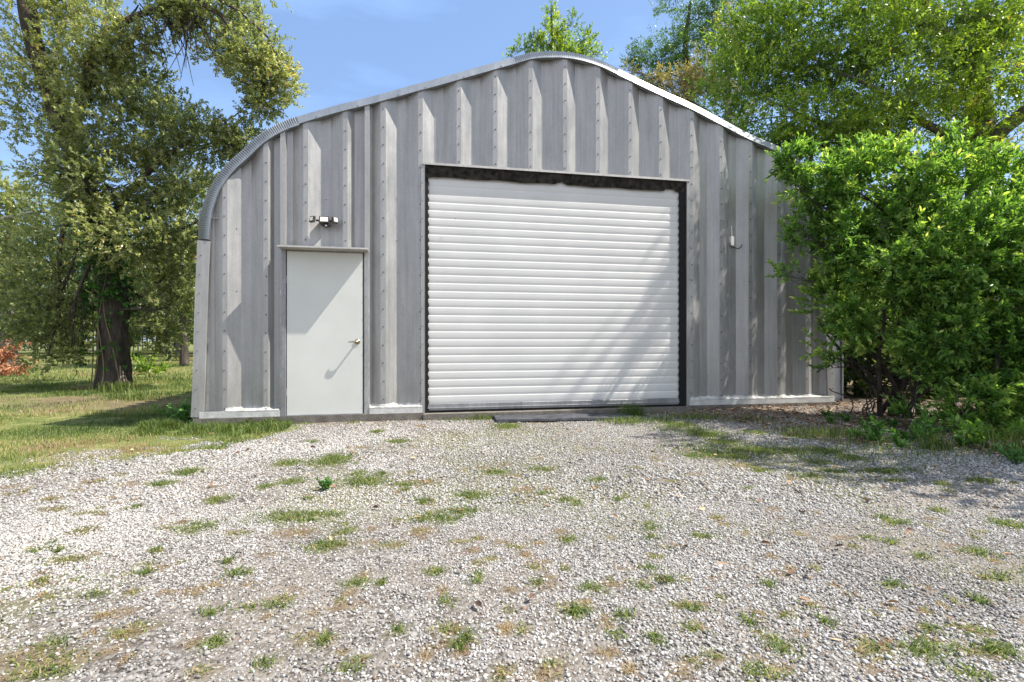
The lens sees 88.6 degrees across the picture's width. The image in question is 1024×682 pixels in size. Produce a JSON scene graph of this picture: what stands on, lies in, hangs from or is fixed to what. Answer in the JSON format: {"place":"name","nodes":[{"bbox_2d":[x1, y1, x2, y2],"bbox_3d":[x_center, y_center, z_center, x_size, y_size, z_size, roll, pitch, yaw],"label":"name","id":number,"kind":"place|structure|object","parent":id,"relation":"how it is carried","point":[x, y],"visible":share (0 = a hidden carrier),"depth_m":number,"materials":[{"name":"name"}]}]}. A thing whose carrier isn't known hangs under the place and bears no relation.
{"place":"outdoors","nodes":[
{"label":"outdoors","id":0,"kind":"place"},
{"bbox_2d":[0,341,1023,681],"bbox_3d":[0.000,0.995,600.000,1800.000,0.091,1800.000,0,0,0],"label":"ground","id":1,"kind":"structure","parent":0,"point":[102,657],"depth_m":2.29,"materials":[{"name":"grey gravel"}]},
{"bbox_2d":[0,338,39,375],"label":"reddish shrub","id":2,"kind":"object","parent":1,"relation":"on","point":[5,356],"visible":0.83,"depth_m":15.54,"materials":[{"name":"red plant"}]},
{"bbox_2d":[2,236,50,337],"bbox_3d":[-36.935,-3.459,39.180,6.590,9.234,5.532,0,0,11],"label":"woodland tree","id":3,"kind":"object","parent":1,"relation":"on","point":[43,264],"visible":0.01,"depth_m":39.15,"materials":[{"name":"green plant"}]},
{"bbox_2d":[0,160,95,368],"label":"oak tree","id":4,"kind":"object","parent":1,"relation":"on","point":[7,200],"visible":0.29,"depth_m":18.02,"materials":[{"name":"green plant"}]},
{"bbox_2d":[35,300,95,357],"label":"woodland tree","id":5,"kind":"object","parent":1,"relation":"on","point":[64,334],"visible":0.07,"depth_m":31.40,"materials":[{"name":"green plant"}]},
{"bbox_2d":[44,226,96,337],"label":"woodland tree","id":6,"kind":"object","parent":1,"relation":"on","point":[68,280],"visible":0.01,"depth_m":44.69,"materials":[{"name":"green plant"}]},
{"bbox_2d":[17,207,138,355],"bbox_3d":[-29.968,-3.956,36.210,7.322,10.260,6.147,0,0,0],"label":"woodland tree","id":7,"kind":"object","parent":1,"relation":"on","point":[69,235],"visible":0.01,"depth_m":35.17,"materials":[{"name":"green plant"}]},
{"bbox_2d":[21,338,173,350],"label":"board fence","id":8,"kind":"object","parent":1,"relation":"on","point":[96,346],"visible":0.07,"depth_m":51.98,"materials":[{"name":"wood"}]},
{"bbox_2d":[89,379,150,392],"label":"grass tuft","id":9,"kind":"object","parent":1,"relation":"on","point":[119,387],"visible":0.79,"depth_m":10.54,"materials":[{"name":"green plant"}]},
{"bbox_2d":[89,387,178,401],"bbox_3d":[-6.616,0.895,9.086,1.517,0.258,0.863,0,0,0],"label":"grass tuft","id":10,"kind":"object","parent":1,"relation":"on","point":[134,394],"visible":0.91,"depth_m":9.03,"materials":[{"name":"green plant"}]},
{"bbox_2d":[129,321,151,347],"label":"woodland tree","id":11,"kind":"object","parent":1,"relation":"on","point":[132,335],"visible":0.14,"depth_m":33.92,"materials":[{"name":"green plant"}]},
{"bbox_2d":[133,303,163,352],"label":"woodland tree","id":12,"kind":"object","parent":1,"relation":"on","point":[153,335],"visible":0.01,"depth_m":45.08,"materials":[{"name":"green plant"}]},
{"bbox_2d":[130,350,171,376],"bbox_3d":[-9.997,0.644,14.532,1.059,0.797,1.290,0,0,43],"label":"weed","id":13,"kind":"object","parent":1,"relation":"on","point":[146,367],"visible":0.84,"depth_m":14.51,"materials":[{"name":"green plant"}]},
{"bbox_2d":[93,169,213,365],"bbox_3d":[-13.888,-2.792,21.555,7.255,7.934,4.800,0,0,0],"label":"oak tree","id":14,"kind":"object","parent":1,"relation":"on","point":[184,356],"visible":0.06,"depth_m":21.26,"materials":[{"name":"green plant"}]},
{"bbox_2d":[0,0,309,389],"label":"oak tree","id":15,"kind":"object","parent":1,"relation":"on","point":[93,212],"visible":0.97,"depth_m":10.70,"materials":[{"name":"green plant"}]},
{"bbox_2d":[131,244,178,354],"bbox_3d":[-24.184,-3.428,38.720,5.968,9.204,6.758,0,0,0],"label":"woodland tree","id":16,"kind":"object","parent":1,"relation":"on","point":[176,344],"visible":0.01,"depth_m":38.32,"materials":[{"name":"green plant"}]},
{"bbox_2d":[136,242,175,351],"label":"woodland tree","id":17,"kind":"object","parent":1,"relation":"on","point":[154,327],"depth_m":41.74,"materials":[{"name":"green plant"}]},
{"bbox_2d":[124,253,193,360],"bbox_3d":[-17.921,-2.189,26.951,4.523,6.728,3.883,0,0,0],"label":"oak tree","id":18,"kind":"object","parent":1,"relation":"on","point":[166,350],"visible":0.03,"depth_m":26.88,"materials":[{"name":"green plant"}]},
{"bbox_2d":[154,336,189,351],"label":"woodland tree","id":19,"kind":"object","parent":1,"relation":"on","point":[159,344],"visible":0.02,"depth_m":42.59,"materials":[{"name":"green plant"}]},
{"bbox_2d":[152,395,195,422],"bbox_3d":[-4.059,0.841,6.395,0.668,0.404,0.550,0,0,26],"label":"weed","id":20,"kind":"object","parent":1,"relation":"on","point":[183,413],"visible":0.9,"depth_m":6.28,"materials":[{"name":"green plant"}]},
{"bbox_2d":[164,312,193,357],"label":"woodland tree","id":21,"kind":"object","parent":1,"relation":"on","point":[191,343],"visible":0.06,"depth_m":29.92,"materials":[{"name":"green plant"}]},
{"bbox_2d":[316,476,334,490],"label":"weed","id":22,"kind":"object","parent":1,"relation":"on","point":[326,482],"visible":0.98,"depth_m":3.58,"materials":[{"name":"green plant"}]},
{"bbox_2d":[457,411,503,420],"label":"grass tuft","id":23,"kind":"object","parent":1,"relation":"on","point":[487,417],"visible":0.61,"depth_m":6.67,"materials":[{"name":"green plant"}]},
{"bbox_2d":[0,357,1023,681],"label":"grass","id":24,"kind":"structure","parent":1,"relation":"on","point":[152,427],"depth_m":3.46,"materials":[{"name":"green plant"}]},
{"bbox_2d":[191,51,835,424],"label":"metal building","id":25,"kind":"structure","parent":1,"relation":"on","point":[541,233],"depth_m":6.94,"materials":[{"name":"metal"}]},
{"bbox_2d":[309,216,337,227],"bbox_3d":[-2.300,-1.452,6.435,0.341,0.133,0.187,0,0,-11],"label":"security light","id":26,"kind":"object","parent":25,"relation":"attached to","point":[324,221],"visible":1,"depth_m":6.37,"materials":[{"name":"plastic"}]},
{"bbox_2d":[286,251,362,414],"bbox_3d":[-2.298,-0.095,6.431,0.901,1.995,0.138,0,0,-11],"label":"door","id":27,"kind":"structure","parent":25,"relation":"in","point":[325,289],"depth_m":6.45,"materials":[{"name":"paint"}]},
{"bbox_2d":[425,165,685,412],"bbox_3d":[0.667,-0.673,7.089,3.644,3.188,0.067,0,0,-11],"label":"roll up door","id":28,"kind":"structure","parent":25,"relation":"in","point":[543,289],"depth_m":7.07,"materials":[{"name":"paint"}]},
{"bbox_2d":[729,226,741,248],"bbox_3d":[3.229,-1.496,7.572,0.171,0.341,0.062,0,0,29],"label":"cable box","id":29,"kind":"object","parent":25,"relation":"attached to","point":[731,241],"visible":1,"depth_m":7.58,"materials":[{"name":"white plastic"}]},
{"bbox_2d":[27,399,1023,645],"bbox_3d":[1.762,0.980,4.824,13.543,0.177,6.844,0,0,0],"label":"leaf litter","id":30,"kind":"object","parent":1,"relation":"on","point":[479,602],"visible":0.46,"depth_m":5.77,"materials":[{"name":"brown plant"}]},
{"bbox_2d":[502,0,614,60],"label":"upright tree","id":31,"kind":"object","parent":1,"relation":"on","point":[557,36],"visible":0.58,"depth_m":18.81,"materials":[{"name":"green plant"}]},
{"bbox_2d":[493,413,632,421],"bbox_3d":[0.649,0.975,6.731,1.750,0.046,0.356,0,0,-8],"label":"threshold board","id":32,"kind":"object","parent":1,"relation":"on","point":[551,417],"visible":0.94,"depth_m":6.65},
{"bbox_2d":[589,414,668,425],"bbox_3d":[1.462,0.970,6.534,1.098,0.109,0.566,0,0,0],"label":"grass tuft","id":33,"kind":"object","parent":1,"relation":"on","point":[621,420],"visible":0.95,"depth_m":6.49,"materials":[{"name":"green plant"}]},
{"bbox_2d":[606,399,661,417],"bbox_3d":[1.626,0.894,7.038,0.812,0.261,0.503,0,0,-22],"label":"grass tuft","id":34,"kind":"object","parent":1,"relation":"on","point":[638,411],"visible":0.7,"depth_m":6.99,"materials":[{"name":"green plant"}]},
{"bbox_2d":[619,0,744,112],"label":"feathery tree","id":35,"kind":"object","parent":1,"relation":"on","point":[683,55],"visible":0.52,"depth_m":16.85,"materials":[{"name":"green plant"}]},
{"bbox_2d":[620,0,763,123],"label":"wispy tree","id":36,"kind":"object","parent":1,"relation":"on","point":[683,88],"visible":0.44,"depth_m":14.20,"materials":[{"name":"green plant"}]},
{"bbox_2d":[821,409,836,415],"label":"weed","id":37,"kind":"object","parent":1,"relation":"on","point":[828,412],"visible":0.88,"depth_m":6.99,"materials":[{"name":"green plant"}]},
{"bbox_2d":[825,415,838,423],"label":"weed","id":38,"kind":"object","parent":1,"relation":"on","point":[830,420],"visible":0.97,"depth_m":6.39,"materials":[{"name":"green plant"}]},
{"bbox_2d":[834,340,843,401],"bbox_3d":[5.027,0.485,8.279,0.430,1.030,0.048,0,0,-11],"label":"leaning sheet","id":39,"kind":"object","parent":1,"relation":"on","point":[839,380],"visible":0.25,"depth_m":8.30,"materials":[{"name":"metal"}]},
{"bbox_2d":[837,412,851,421],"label":"weed","id":40,"kind":"object","parent":1,"relation":"on","point":[844,417],"visible":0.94,"depth_m":6.61,"materials":[{"name":"green plant"}]},
{"bbox_2d":[683,0,1023,395],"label":"oak tree","id":41,"kind":"object","parent":1,"relation":"on","point":[989,30],"visible":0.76,"depth_m":8.43,"materials":[{"name":"green plant"}]},
{"bbox_2d":[846,427,863,438],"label":"weed","id":42,"kind":"object","parent":1,"relation":"on","point":[856,430],"visible":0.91,"depth_m":5.44,"materials":[{"name":"green plant"}]},
{"bbox_2d":[830,236,891,329],"bbox_3d":[9.625,-1.339,15.688,4.788,5.134,4.422,0,0,9],"label":"woodland tree","id":43,"kind":"object","parent":1,"relation":"on","point":[841,291],"visible":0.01,"depth_m":14.47,"materials":[{"name":"green plant"}]},
{"bbox_2d":[865,413,874,425],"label":"weed","id":44,"kind":"object","parent":1,"relation":"on","point":[869,418],"visible":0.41,"depth_m":6.35,"materials":[{"name":"green plant"}]},
{"bbox_2d":[858,416,887,440],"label":"weed","id":45,"kind":"object","parent":1,"relation":"on","point":[866,427],"visible":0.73,"depth_m":5.31,"materials":[{"name":"green plant"}]},
{"bbox_2d":[869,430,897,442],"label":"weed","id":46,"kind":"object","parent":1,"relation":"on","point":[876,438],"visible":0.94,"depth_m":5.16,"materials":[{"name":"green plant"}]},
{"bbox_2d":[877,417,901,427],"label":"weed","id":47,"kind":"object","parent":1,"relation":"on","point":[894,422],"visible":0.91,"depth_m":6.15,"materials":[{"name":"green plant"}]},
{"bbox_2d":[844,275,939,390],"bbox_3d":[8.134,-0.356,11.161,2.793,2.995,2.579,0,0,36],"label":"woodland tree","id":48,"kind":"object","parent":1,"relation":"on","point":[888,312],"visible":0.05,"depth_m":10.93,"materials":[{"name":"green plant"}]},
{"bbox_2d":[763,116,1023,420],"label":"shrub","id":49,"kind":"object","parent":1,"relation":"on","point":[926,245],"visible":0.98,"depth_m":6.42,"materials":[{"name":"green plant"}]},
{"bbox_2d":[828,172,962,309],"bbox_3d":[12.807,-2.256,17.234,6.142,7.131,6.650,0,0,0],"label":"woodland tree","id":50,"kind":"object","parent":1,"relation":"on","point":[882,227],"depth_m":17.44,"materials":[{"name":"green plant"}]},
{"bbox_2d":[834,304,960,400],"bbox_3d":[6.349,0.219,9.529,2.627,1.902,2.335,0,0,0],"label":"understory shrub","id":51,"kind":"object","parent":1,"relation":"on","point":[859,383],"visible":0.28,"depth_m":9.03,"materials":[{"name":"green plant"}]},
{"bbox_2d":[888,433,908,448],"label":"weed","id":52,"kind":"object","parent":1,"relation":"on","point":[899,443],"visible":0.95,"depth_m":4.92,"materials":[{"name":"green plant"}]},
{"bbox_2d":[891,428,911,435],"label":"weed","id":53,"kind":"object","parent":1,"relation":"on","point":[903,432],"visible":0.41,"depth_m":5.50,"materials":[{"name":"green plant"}]},
{"bbox_2d":[868,412,942,441],"bbox_3d":[3.961,0.881,5.220,0.736,0.324,0.349,0,0,-14],"label":"weed","id":54,"kind":"object","parent":1,"relation":"on","point":[918,428],"visible":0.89,"depth_m":5.25,"materials":[{"name":"green plant"}]},
{"bbox_2d":[900,432,916,441],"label":"weed","id":55,"kind":"object","parent":1,"relation":"on","point":[906,436],"visible":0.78,"depth_m":5.28,"materials":[{"name":"green plant"}]},
{"bbox_2d":[911,429,953,450],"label":"grass tuft","id":56,"kind":"object","parent":1,"relation":"on","point":[936,442],"visible":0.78,"depth_m":4.88,"materials":[{"name":"green plant"}]},
{"bbox_2d":[885,311,1015,396],"bbox_3d":[8.047,0.102,8.973,2.689,2.136,2.556,0,0,0],"label":"understory shrub","id":57,"kind":"object","parent":1,"relation":"on","point":[956,355],"depth_m":9.11,"materials":[{"name":"green plant"}]},
{"bbox_2d":[951,430,977,446],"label":"weed","id":58,"kind":"object","parent":1,"relation":"on","point":[959,439],"visible":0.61,"depth_m":5.06,"materials":[{"name":"green plant"}]},
{"bbox_2d":[915,232,1023,437],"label":"shrub","id":59,"kind":"object","parent":1,"relation":"on","point":[997,390],"visible":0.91,"depth_m":5.58,"materials":[{"name":"green plant"}]},
{"bbox_2d":[943,411,1023,446],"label":"weed","id":60,"kind":"object","parent":1,"relation":"on","point":[972,431],"visible":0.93,"depth_m":5.00,"materials":[{"name":"green plant"}]},
{"bbox_2d":[979,423,1023,452],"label":"grass tuft","id":61,"kind":"object","parent":1,"relation":"on","point":[1010,439],"visible":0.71,"depth_m":4.83,"materials":[{"name":"green plant"}]},
{"bbox_2d":[992,442,1023,464],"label":"weed","id":62,"kind":"object","parent":1,"relation":"on","point":[1013,456],"visible":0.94,"depth_m":4.34,"materials":[{"name":"green plant"}]},
{"bbox_2d":[997,446,1023,459],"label":"weed","id":63,"kind":"object","parent":1,"relation":"on","point":[1014,448],"visible":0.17,"depth_m":4.51,"materials":[{"name":"green plant"}]},
{"bbox_2d":[0,0,1023,340],"label":"sky","id":64,"kind":"structure","parent":0,"point":[346,51],"materials":[{"name":"blue"}]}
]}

